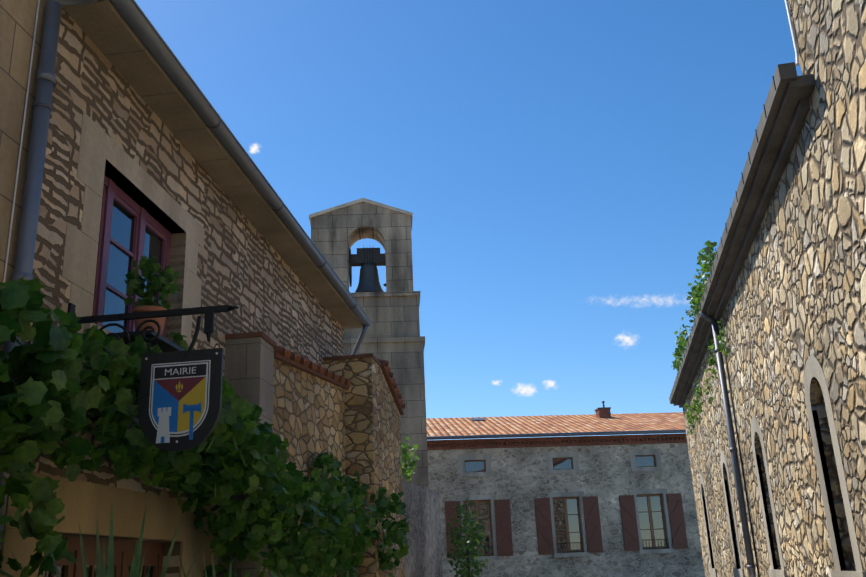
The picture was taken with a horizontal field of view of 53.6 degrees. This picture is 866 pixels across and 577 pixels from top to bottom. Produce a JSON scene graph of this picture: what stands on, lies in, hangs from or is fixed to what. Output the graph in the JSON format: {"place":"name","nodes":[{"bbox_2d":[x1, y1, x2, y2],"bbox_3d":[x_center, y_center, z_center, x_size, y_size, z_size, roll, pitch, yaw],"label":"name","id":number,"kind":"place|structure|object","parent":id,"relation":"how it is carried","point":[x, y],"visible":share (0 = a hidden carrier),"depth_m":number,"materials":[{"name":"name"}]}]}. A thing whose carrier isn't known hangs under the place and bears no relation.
{"place":"outdoors","nodes":[
{"label":"outdoors","id":0,"kind":"place"},
{"bbox_2d":[3,0,39,282],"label":"cable","id":1,"kind":"object","parent":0,"point":[7,254],"depth_m":5.50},
{"bbox_2d":[0,0,48,350],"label":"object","id":2,"kind":"object","parent":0,"point":[17,21],"depth_m":5.48,"materials":[{"name":"stone"}]},
{"bbox_2d":[50,535,163,576],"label":"wooden gate","id":3,"kind":"structure","parent":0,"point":[124,550],"depth_m":6.48,"materials":[{"name":"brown wood"}]},
{"bbox_2d":[44,565,152,576],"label":"window glass","id":4,"kind":"object","parent":3,"relation":"in","point":[61,568],"depth_m":6.14,"materials":[{"name":"grey"}]},
{"bbox_2d":[156,407,170,442],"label":"sign tower","id":5,"kind":"structure","parent":0,"point":[163,424],"depth_m":5.46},
{"bbox_2d":[15,8,343,576],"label":"stone wall","id":6,"kind":"structure","parent":0,"point":[245,268],"depth_m":7.38,"materials":[{"name":"stone"}]},
{"bbox_2d":[0,0,61,548],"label":"mairie downpipe","id":7,"kind":"object","parent":6,"relation":"attached to","point":[25,251],"visible":0.54,"depth_m":5.52,"materials":[{"name":"metal"}]},
{"bbox_2d":[35,69,55,86],"bbox_3d":[-2.596,-1.406,5.749,0.121,0.070,0.121,-5,-19,7],"label":"mairie pipe collar","id":8,"kind":"object","parent":7,"relation":"attached to","point":[46,74],"visible":0.7,"depth_m":5.70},
{"bbox_2d":[49,0,98,6],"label":"mairie downpipe top","id":9,"kind":"object","parent":7,"relation":"attached to","point":[75,2],"visible":0.63,"depth_m":5.91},
{"bbox_2d":[81,111,204,247],"bbox_3d":[-2.523,-0.823,7.273,0.304,0.200,2.290,-5,-19,7],"label":"window lintel","id":10,"kind":"structure","parent":6,"relation":"in","point":[113,153],"depth_m":7.05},
{"bbox_2d":[138,348,223,451],"bbox_3d":[-1.626,0.720,5.512,0.550,0.650,0.025,-5,-19,7],"label":"sign board","id":11,"kind":"object","parent":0,"point":[202,431],"visible":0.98,"depth_m":5.51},
{"bbox_2d":[150,361,208,434],"bbox_3d":[-1.628,0.708,5.503,0.384,0.467,0.006,-5,-19,6],"label":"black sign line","id":12,"kind":"object","parent":11,"relation":"attached to","point":[207,394],"visible":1,"depth_m":5.51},
{"bbox_2d":[154,364,206,378],"bbox_3d":[-1.636,0.537,5.558,0.350,0.075,0.006,-5,-19,6],"label":"banner sign","id":13,"kind":"object","parent":11,"relation":"attached to","point":[200,369],"visible":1,"depth_m":5.55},
{"bbox_2d":[183,402,201,439],"bbox_3d":[-1.531,0.841,5.443,0.120,0.235,0.008,-5,-19,7],"label":"hammer emblem","id":14,"kind":"object","parent":11,"relation":"attached to","point":[191,408],"visible":1,"depth_m":5.46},
{"bbox_2d":[109,0,371,326],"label":"mairie gutter","id":15,"kind":"object","parent":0,"point":[129,12],"visible":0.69,"depth_m":7.87,"materials":[{"name":"metal"}]},
{"bbox_2d":[218,337,273,576],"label":"garden pier","id":16,"kind":"structure","parent":0,"point":[249,370],"depth_m":8.58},
{"bbox_2d":[225,331,276,347],"bbox_3d":[-1.880,0.546,8.885,0.390,0.050,0.480,-5,-19,7],"label":"pillar cap","id":17,"kind":"object","parent":16,"relation":"on","point":[264,336],"visible":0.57,"depth_m":8.67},
{"bbox_2d":[323,357,383,576],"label":"garden pier","id":18,"kind":"structure","parent":0,"point":[362,426],"depth_m":12.25,"materials":[{"name":"stone"}]},
{"bbox_2d":[323,353,380,365],"bbox_3d":[-1.205,1.096,12.845,0.740,0.050,0.620,-5,-19,7],"label":"garden pier cap","id":19,"kind":"object","parent":18,"relation":"on","point":[376,360],"visible":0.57,"depth_m":12.56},
{"bbox_2d":[135,0,801,439],"label":"sky","id":20,"kind":"structure","parent":0,"point":[553,162],"materials":[{"name":"blue"}]},
{"bbox_2d":[464,502,491,553],"bbox_3d":[1.453,7.765,27.787,0.820,1.660,0.010,0,-19,-6],"label":"window glass","id":21,"kind":"object","parent":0,"point":[483,508],"depth_m":27.88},
{"bbox_2d":[553,459,571,468],"bbox_3d":[4.312,5.861,28.655,0.620,0.320,0.004,0,-19,-6],"label":"attic glass","id":22,"kind":"object","parent":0,"point":[561,463],"visible":1,"depth_m":28.65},
{"bbox_2d":[553,499,580,549],"bbox_3d":[4.387,7.740,28.098,0.820,1.660,0.010,0,-19,-6],"label":"window glass","id":23,"kind":"object","parent":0,"point":[560,525],"depth_m":28.10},
{"bbox_2d":[637,496,665,546],"bbox_3d":[7.221,7.717,28.399,0.820,1.660,0.008,0,-19,-6],"label":"window glass","id":24,"kind":"object","parent":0,"point":[644,520],"depth_m":28.40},
{"bbox_2d":[671,240,730,434],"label":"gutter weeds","id":25,"kind":"object","parent":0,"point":[695,301],"visible":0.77,"depth_m":14.96,"materials":[{"name":"green plant"}]},
{"bbox_2d":[700,474,715,567],"bbox_3d":[6.070,5.115,18.947,0.050,2.020,0.980,-6,-19,10],"label":"window surround","id":26,"kind":"object","parent":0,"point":[706,522],"visible":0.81,"depth_m":19.09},
{"bbox_2d":[721,451,742,568],"bbox_3d":[5.256,3.871,15.104,0.050,2.020,0.980,-6,-19,10],"label":"window surround","id":27,"kind":"object","parent":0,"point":[731,529],"visible":0.83,"depth_m":15.23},
{"bbox_2d":[751,416,783,569],"bbox_3d":[4.513,2.736,11.597,0.050,2.020,0.980,-6,-19,10],"label":"window surround","id":28,"kind":"object","parent":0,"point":[755,426],"visible":0.9,"depth_m":11.72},
{"bbox_2d":[683,111,865,576],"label":"church wall","id":29,"kind":"structure","parent":0,"point":[786,313],"depth_m":9.48,"materials":[{"name":"stone"}]},
{"bbox_2d":[711,319,755,576],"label":"downspout","id":30,"kind":"object","parent":29,"relation":"attached to","point":[736,466],"visible":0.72,"depth_m":13.36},
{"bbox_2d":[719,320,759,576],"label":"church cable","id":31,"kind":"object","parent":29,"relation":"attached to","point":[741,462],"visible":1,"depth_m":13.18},
{"bbox_2d":[673,74,814,407],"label":"church cornice","id":32,"kind":"structure","parent":29,"relation":"attached to","point":[801,87],"depth_m":9.48,"materials":[{"name":"stone"}]},
{"bbox_2d":[670,62,797,403],"bbox_3d":[4.609,0.514,14.741,0.140,0.150,15.800,-6,-19,10],"label":"gutter","id":33,"kind":"object","parent":32,"relation":"attached to","point":[785,74],"visible":0.79,"depth_m":9.53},
{"bbox_2d":[831,570,865,576],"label":"window sill","id":34,"kind":"structure","parent":29,"relation":"attached to","point":[851,573],"depth_m":7.77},
{"bbox_2d":[804,355,862,570],"bbox_3d":[3.788,1.628,8.175,0.050,2.020,0.980,-6,-19,10],"label":"window surround","id":35,"kind":"object","parent":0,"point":[813,368],"visible":1,"depth_m":8.27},
{"bbox_3d":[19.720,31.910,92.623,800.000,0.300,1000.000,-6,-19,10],"label":"ground","id":36,"kind":"structure","parent":0,"visible":0},
{"bbox_2d":[11,503,218,576],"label":"yucca plant","id":37,"kind":"object","parent":36,"relation":"on","point":[135,567],"visible":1,"depth_m":3.50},
{"bbox_2d":[179,545,249,576],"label":"yucca plant","id":38,"kind":"object","parent":36,"relation":"on","point":[214,574],"visible":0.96,"depth_m":4.99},
{"bbox_2d":[270,358,345,576],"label":"garden wall","id":39,"kind":"structure","parent":36,"relation":"on","point":[308,416],"depth_m":10.28,"materials":[{"name":"stone"}]},
{"bbox_2d":[274,352,348,388],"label":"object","id":40,"kind":"object","parent":39,"relation":"on","point":[284,359],"visible":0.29,"depth_m":10.31,"materials":[{"name":"ceramic"}]},
{"bbox_2d":[274,346,350,385],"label":"coping tiles","id":41,"kind":"object","parent":40,"relation":"on","point":[293,356],"visible":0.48,"depth_m":10.31,"materials":[{"name":"tile"}]},
{"bbox_2d":[260,451,409,576],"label":"vine leaves","id":42,"kind":"object","parent":39,"relation":"attached to","point":[330,541],"visible":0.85,"depth_m":9.84,"materials":[{"name":"green plant"}]},
{"bbox_2d":[344,342,428,488],"bbox_3d":[-1.527,7.189,21.040,2.884,11.183,3.337,-1,-18,-3],"label":"bell tower shaft","id":43,"kind":"object","parent":36,"relation":"on","point":[406,361],"visible":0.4,"depth_m":20.92,"materials":[{"name":"stone"}]},
{"bbox_2d":[344,336,424,348],"bbox_3d":[-1.759,1.820,22.795,2.982,0.122,3.398,-1,-18,-3],"label":"stone ledge","id":44,"kind":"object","parent":43,"relation":"on","point":[386,340],"visible":0.21,"depth_m":21.22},
{"bbox_2d":[343,296,419,338],"bbox_3d":[-1.796,1.243,22.974,2.762,1.088,3.178,-1,-18,-3],"label":"bell tower base","id":45,"kind":"object","parent":44,"relation":"on","point":[397,316],"visible":0.21,"depth_m":21.51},
{"bbox_2d":[351,291,419,304],"bbox_3d":[-1.784,0.335,22.143,2.884,0.110,1.173,-1,-18,-3],"label":"stone ledge","id":46,"kind":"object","parent":45,"relation":"on","point":[385,294],"visible":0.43,"depth_m":21.62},
{"bbox_2d":[311,202,412,291],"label":"bell gable","id":47,"kind":"structure","parent":46,"relation":"on","point":[336,235],"depth_m":22.19,"materials":[{"name":"stone"}]},
{"bbox_2d":[309,198,412,229],"bbox_3d":[-1.904,-1.969,22.819,2.689,0.538,0.953,-1,-18,-3],"label":"gable coping","id":48,"kind":"object","parent":47,"relation":"on","point":[357,201],"visible":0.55,"depth_m":22.39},
{"bbox_2d":[351,248,385,266],"bbox_3d":[-1.682,-0.791,22.435,0.929,0.489,0.269,-1,-18,-3],"label":"bell yoke","id":49,"kind":"object","parent":47,"relation":"in","point":[357,259],"visible":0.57,"depth_m":22.31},
{"bbox_2d":[355,263,383,292],"bbox_3d":[-1.656,-0.203,22.239,0.901,0.860,0.901,-1,-18,-3],"label":"bell","id":50,"kind":"object","parent":49,"relation":"hanging from","point":[369,279],"visible":0.71,"depth_m":22.01,"materials":[{"name":"metal"}]},
{"bbox_2d":[379,366,404,576],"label":"garden wall","id":51,"kind":"structure","parent":36,"relation":"on","point":[391,462],"depth_m":13.43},
{"bbox_2d":[377,358,404,408],"bbox_3d":[-0.797,1.521,13.886,0.443,0.591,1.667,-5,-19,7],"label":"garden coping","id":52,"kind":"object","parent":51,"relation":"on","point":[390,375],"visible":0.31,"depth_m":13.73,"materials":[{"name":"ceramic"}]},
{"bbox_2d":[380,362,403,414],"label":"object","id":53,"kind":"object","parent":51,"relation":"on","point":[391,387],"visible":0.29,"depth_m":13.78,"materials":[{"name":"ceramic"}]},
{"bbox_2d":[401,437,418,481],"bbox_3d":[-0.624,4.760,15.582,0.881,4.225,2.361,-5,-19,7],"label":"climbing plant","id":54,"kind":"object","parent":36,"relation":"on","point":[405,458],"visible":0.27,"depth_m":16.11,"materials":[{"name":"green plant"}]},
{"bbox_2d":[402,481,442,576],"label":"grey wall","id":55,"kind":"structure","parent":36,"relation":"on","point":[423,557],"depth_m":16.13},
{"bbox_2d":[445,496,487,576],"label":"tree","id":56,"kind":"object","parent":36,"relation":"on","point":[457,540],"depth_m":21.20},
{"bbox_2d":[427,443,704,576],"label":"house wall","id":57,"kind":"structure","parent":36,"relation":"on","point":[521,478],"depth_m":28.12,"materials":[{"name":"stone"}]},
{"bbox_2d":[445,501,462,558],"bbox_3d":[0.670,7.720,27.488,0.506,1.760,0.066,0,-19,-6],"label":"shutter","id":58,"kind":"object","parent":57,"relation":"attached to","point":[450,510],"visible":0.46,"depth_m":27.55,"materials":[{"name":"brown wood"}]},
{"bbox_2d":[457,453,491,460],"bbox_3d":[1.373,5.579,28.373,1.140,0.200,0.104,0,-19,-6],"label":"window lintel","id":59,"kind":"structure","parent":57,"relation":"attached to","point":[465,457],"depth_m":28.32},
{"bbox_2d":[458,494,495,500],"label":"lintel","id":60,"kind":"structure","parent":57,"relation":"attached to","point":[479,497],"depth_m":27.91,"materials":[{"name":"stone"}]},
{"bbox_2d":[490,499,496,555],"bbox_3d":[1.964,7.718,27.713,0.090,1.760,0.104,0,-19,-6],"label":"jamb","id":61,"kind":"object","parent":57,"relation":"attached to","point":[493,527],"visible":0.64,"depth_m":27.68,"materials":[{"name":"stone"}]},
{"bbox_2d":[494,499,512,555],"bbox_3d":[2.281,7.707,27.659,0.506,1.760,0.066,0,-19,-6],"label":"shutter","id":62,"kind":"object","parent":57,"relation":"attached to","point":[503,529],"visible":0.98,"depth_m":27.63,"materials":[{"name":"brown wood"}]},
{"bbox_2d":[534,498,553,554],"bbox_3d":[3.603,7.696,27.799,0.506,1.760,0.066,0,-19,-6],"label":"shutter","id":63,"kind":"object","parent":57,"relation":"attached to","point":[544,526],"visible":0.98,"depth_m":27.78,"materials":[{"name":"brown wood"}]},
{"bbox_2d":[426,412,684,435],"bbox_3d":[2.308,4.935,30.882,18.100,0.130,5.200,0,-2,-6],"label":"tiled roof","id":64,"kind":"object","parent":57,"relation":"on","point":[543,424],"visible":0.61,"depth_m":30.96,"materials":[{"name":"tile"}]},
{"bbox_2d":[427,429,685,439],"bbox_3d":[2.587,4.852,28.248,18.100,0.119,0.118,0,-19,-6],"label":"gutter","id":65,"kind":"object","parent":64,"relation":"attached to","point":[552,434],"visible":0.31,"depth_m":28.35,"materials":[{"name":"metal"}]},
{"bbox_2d":[427,440,686,449],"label":"cornice","id":66,"kind":"structure","parent":57,"relation":"on","point":[554,444],"depth_m":28.67,"materials":[{"name":"brick"}]},
{"bbox_2d":[427,437,686,446],"bbox_3d":[2.554,5.162,28.580,17.500,0.085,0.050,0,-19,-6],"label":"dentil back","id":67,"kind":"object","parent":66,"relation":"on","point":[548,442],"visible":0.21,"depth_m":28.68,"materials":[{"name":"ceramic"}]},
{"bbox_2d":[427,433,685,443],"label":"cornice","id":68,"kind":"structure","parent":67,"relation":"on","point":[553,438],"depth_m":28.65,"materials":[{"name":"brick"}]},
{"bbox_2d":[545,451,578,457],"bbox_3d":[4.306,5.555,28.684,1.140,0.200,0.104,0,-19,-6],"label":"window lintel","id":69,"kind":"structure","parent":57,"relation":"attached to","point":[562,454],"depth_m":28.64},
{"bbox_2d":[547,491,583,496],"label":"lintel","id":70,"kind":"structure","parent":57,"relation":"attached to","point":[566,494],"depth_m":28.22,"materials":[{"name":"stone"}]},
{"bbox_2d":[579,496,586,551],"bbox_3d":[4.897,7.693,28.024,0.090,1.760,0.104,0,-19,-6],"label":"jamb","id":71,"kind":"object","parent":57,"relation":"attached to","point":[582,524],"visible":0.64,"depth_m":27.98,"materials":[{"name":"stone"}]},
{"bbox_2d":[583,496,602,552],"bbox_3d":[5.214,7.683,27.970,0.506,1.760,0.066,0,-19,-6],"label":"shutter","id":72,"kind":"object","parent":57,"relation":"attached to","point":[592,523],"visible":0.92,"depth_m":27.94,"materials":[{"name":"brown wood"}]},
{"bbox_2d":[619,495,639,550],"bbox_3d":[6.438,7.672,28.100,0.506,1.760,0.066,0,-19,-6],"label":"shutter","id":73,"kind":"object","parent":57,"relation":"attached to","point":[629,523],"visible":0.96,"depth_m":28.08,"materials":[{"name":"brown wood"}]},
{"bbox_2d":[628,449,661,455],"bbox_3d":[7.140,5.531,28.985,1.140,0.200,0.104,0,-19,-6],"label":"window lintel","id":74,"kind":"structure","parent":57,"relation":"attached to","point":[637,452],"depth_m":28.94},
{"bbox_2d":[662,493,671,548],"bbox_3d":[7.731,7.670,28.324,0.090,1.760,0.104,0,-19,-6],"label":"jamb","id":75,"kind":"object","parent":57,"relation":"attached to","point":[667,520],"visible":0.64,"depth_m":28.28,"materials":[{"name":"stone"}]},
{"bbox_2d":[666,493,687,548],"bbox_3d":[8.048,7.659,28.270,0.506,1.760,0.066,0,-19,-6],"label":"shutter","id":76,"kind":"object","parent":57,"relation":"attached to","point":[677,521],"visible":0.96,"depth_m":28.24,"materials":[{"name":"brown wood"}]},
{"bbox_2d":[788,0,865,384],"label":"stone wall","id":77,"kind":"structure","parent":36,"relation":"on","point":[830,35],"depth_m":6.79,"materials":[{"name":"stone"}]},
{"bbox_2d":[785,0,798,65],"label":"cable","id":78,"kind":"object","parent":77,"relation":"attached to","point":[792,33],"visible":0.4,"depth_m":7.78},
{"bbox_3d":[-4.385,-1.342,10.588,5.350,1.712,8.820,-5,-19,7],"label":"town hall","id":79,"kind":"object","parent":36,"relation":"on","visible":0},
{"bbox_2d":[0,528,44,576],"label":"door surround","id":80,"kind":"object","parent":79,"relation":"attached to","point":[18,546],"visible":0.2,"depth_m":4.99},
{"bbox_2d":[62,222,97,294],"bbox_3d":[-2.615,-0.192,6.024,0.304,0.396,0.420,-5,-19,7],"label":"stone block","id":81,"kind":"object","parent":79,"relation":"attached to","point":[80,259],"visible":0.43,"depth_m":5.99,"materials":[{"name":"stone"}]},
{"bbox_2d":[69,283,93,332],"bbox_3d":[-2.588,0.238,5.943,0.304,0.466,0.300,-5,-19,7],"label":"stone block","id":82,"kind":"object","parent":79,"relation":"attached to","point":[81,299],"visible":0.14,"depth_m":5.96,"materials":[{"name":"stone"}]},
{"bbox_2d":[77,136,105,197],"bbox_3d":[-2.640,-0.871,6.281,0.304,0.326,0.360,-5,-19,7],"label":"stone block","id":83,"kind":"object","parent":79,"relation":"attached to","point":[91,166],"visible":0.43,"depth_m":6.25,"materials":[{"name":"stone"}]},
{"bbox_2d":[81,185,101,242],"bbox_3d":[-2.618,-0.525,6.229,0.304,0.356,0.240,-5,-19,7],"label":"stone block","id":84,"kind":"object","parent":79,"relation":"attached to","point":[91,215],"visible":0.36,"depth_m":6.20,"materials":[{"name":"stone"}]},
{"bbox_2d":[4,472,219,542],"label":"lintel","id":85,"kind":"structure","parent":79,"relation":"attached to","point":[87,504],"depth_m":6.23,"materials":[{"name":"stone"}]},
{"bbox_2d":[92,175,171,336],"bbox_3d":[-2.515,-0.115,7.009,0.075,1.310,1.510,-5,-19,7],"label":"window frame","id":86,"kind":"object","parent":79,"relation":"attached to","point":[112,191],"visible":0.29,"depth_m":6.96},
{"bbox_2d":[103,200,162,332],"bbox_3d":[-2.523,-0.114,7.010,0.009,1.210,1.450,-5,-19,7],"label":"window glass","id":87,"kind":"object","parent":86,"relation":"in","point":[122,233],"visible":0.14,"depth_m":6.97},
{"bbox_2d":[170,331,195,349],"bbox_3d":[-2.157,0.524,7.255,0.289,0.322,0.366,-5,-19,7],"label":"leaf","id":88,"kind":"object","parent":86,"relation":"attached to","point":[177,337],"visible":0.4,"depth_m":7.15,"materials":[{"name":"green plant"}]},
{"bbox_2d":[108,330,185,351],"bbox_3d":[-2.165,0.435,6.520,0.380,0.030,0.700,-5,-19,7],"label":"flower pot shelf","id":89,"kind":"object","parent":79,"relation":"attached to","point":[164,344],"visible":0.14,"depth_m":6.35,"materials":[{"name":"metal"}]},
{"bbox_2d":[134,311,165,335],"bbox_3d":[-2.163,0.310,6.539,0.238,0.220,0.238,-5,-19,7],"label":"flower pot","id":90,"kind":"object","parent":89,"relation":"on","point":[160,321],"visible":0.32,"depth_m":6.47,"materials":[{"name":"ceramic"}]},
{"bbox_2d":[124,255,179,309],"bbox_3d":[-2.174,-0.011,6.662,0.421,0.465,0.523,-5,-19,7],"label":"potted plant","id":91,"kind":"object","parent":90,"relation":"on","point":[164,279],"visible":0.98,"depth_m":6.59,"materials":[{"name":"green plant"}]},
{"bbox_2d":[0,275,303,576],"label":"vine leaves","id":92,"kind":"object","parent":79,"relation":"attached to","point":[45,366],"visible":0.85,"depth_m":5.37,"materials":[{"name":"green plant"}]},
{"bbox_2d":[67,303,238,421],"bbox_3d":[-1.855,0.472,5.625,1.190,0.870,0.061,-5,-19,6],"label":"sign bracket","id":93,"kind":"object","parent":79,"relation":"attached to","point":[209,312],"visible":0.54,"depth_m":5.69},
{"bbox_2d":[152,380,178,431],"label":"blue sign field","id":94,"kind":"structure","parent":93,"relation":"attached to","point":[163,398],"depth_m":5.50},
{"bbox_2d":[151,362,207,433],"bbox_3d":[-1.628,0.707,5.502,0.372,0.454,0.006,-5,-19,7],"label":"white sign","id":95,"kind":"object","parent":93,"relation":"attached to","point":[197,423],"visible":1,"depth_m":5.53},
{"bbox_2d":[149,360,210,436],"bbox_3d":[-1.628,0.709,5.503,0.400,0.485,0.003,-5,-19,6],"label":"sign border","id":96,"kind":"object","parent":93,"relation":"attached to","point":[208,394],"visible":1,"depth_m":5.51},
{"bbox_2d":[155,376,205,400],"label":"red triangle emblem","id":97,"kind":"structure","parent":93,"relation":"attached to","point":[189,384],"depth_m":5.52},
{"bbox_2d":[177,377,205,431],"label":"yellow sign field","id":98,"kind":"structure","parent":93,"relation":"attached to","point":[195,395],"depth_m":5.48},
{"bbox_2d":[165,304,191,345],"bbox_3d":[-2.371,0.371,7.748,0.304,0.396,0.220,-5,-19,7],"label":"stone block","id":99,"kind":"object","parent":79,"relation":"attached to","point":[186,325],"visible":0.21,"depth_m":7.68,"materials":[{"name":"stone"}]},
{"bbox_2d":[170,232,197,275],"bbox_3d":[-2.397,-0.307,8.005,0.304,0.326,0.280,-5,-19,7],"label":"stone block","id":100,"kind":"object","parent":79,"relation":"attached to","point":[191,253],"visible":0.43,"depth_m":7.90,"materials":[{"name":"stone"}]},
{"bbox_2d":[168,266,201,315],"bbox_3d":[-2.375,0.038,7.953,0.304,0.356,0.400,-5,-19,7],"label":"stone block","id":101,"kind":"object","parent":79,"relation":"attached to","point":[191,289],"visible":0.5,"depth_m":7.85,"materials":[{"name":"stone"}]},
{"bbox_2d":[179,541,218,576],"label":"door surround","id":102,"kind":"object","parent":79,"relation":"attached to","point":[206,550],"visible":0.6,"depth_m":7.49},
{"bbox_3d":[-2.038,-0.697,10.115,0.600,0.055,8.650,-5,-19,7],"label":"soffit","id":103,"kind":"object","parent":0,"visible":0},
{"bbox_2d":[62,0,143,54],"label":"soffit slab","id":104,"kind":"structure","parent":103,"relation":"on","point":[103,25],"depth_m":6.28,"materials":[{"name":"concrete"}]},
{"bbox_2d":[104,46,176,95],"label":"soffit slab","id":105,"kind":"structure","parent":103,"relation":"on","point":[142,72],"depth_m":6.85,"materials":[{"name":"concrete"}]},
{"bbox_2d":[140,88,204,131],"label":"soffit slab","id":106,"kind":"structure","parent":103,"relation":"on","point":[175,111],"depth_m":7.43,"materials":[{"name":"concrete"}]},
{"bbox_2d":[172,124,229,161],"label":"soffit slab","id":107,"kind":"structure","parent":103,"relation":"on","point":[202,144],"depth_m":8.01,"materials":[{"name":"concrete"}]},
{"bbox_2d":[198,156,250,187],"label":"soffit slab","id":108,"kind":"structure","parent":103,"relation":"on","point":[225,173],"depth_m":8.59,"materials":[{"name":"concrete"}]},
{"bbox_2d":[221,182,268,211],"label":"soffit slab","id":109,"kind":"structure","parent":103,"relation":"on","point":[246,198],"depth_m":9.17,"materials":[{"name":"concrete"}]},
{"bbox_2d":[242,206,285,231],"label":"soffit slab","id":110,"kind":"structure","parent":103,"relation":"on","point":[265,220],"depth_m":9.75,"materials":[{"name":"concrete"}]},
{"bbox_2d":[259,227,299,249],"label":"soffit slab","id":111,"kind":"structure","parent":103,"relation":"on","point":[281,240],"depth_m":10.33,"materials":[{"name":"concrete"}]},
{"bbox_2d":[275,245,313,266],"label":"soffit slab","id":112,"kind":"structure","parent":103,"relation":"on","point":[295,257],"depth_m":10.91,"materials":[{"name":"concrete"}]},
{"bbox_2d":[290,263,324,281],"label":"soffit slab","id":113,"kind":"structure","parent":103,"relation":"on","point":[309,273],"depth_m":11.49,"materials":[{"name":"concrete"}]},
{"bbox_2d":[303,277,335,294],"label":"soffit slab","id":114,"kind":"structure","parent":103,"relation":"on","point":[320,287],"depth_m":12.07,"materials":[{"name":"concrete"}]},
{"bbox_2d":[315,291,345,306],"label":"soffit slab","id":115,"kind":"structure","parent":103,"relation":"on","point":[331,300],"depth_m":12.65,"materials":[{"name":"concrete"}]},
{"bbox_2d":[325,304,354,317],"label":"soffit slab","id":116,"kind":"structure","parent":103,"relation":"on","point":[346,311],"depth_m":13.24,"materials":[{"name":"concrete"}]},
{"bbox_2d":[335,315,362,328],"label":"soffit slab","id":117,"kind":"structure","parent":103,"relation":"on","point":[349,322],"depth_m":13.81,"materials":[{"name":"concrete"}]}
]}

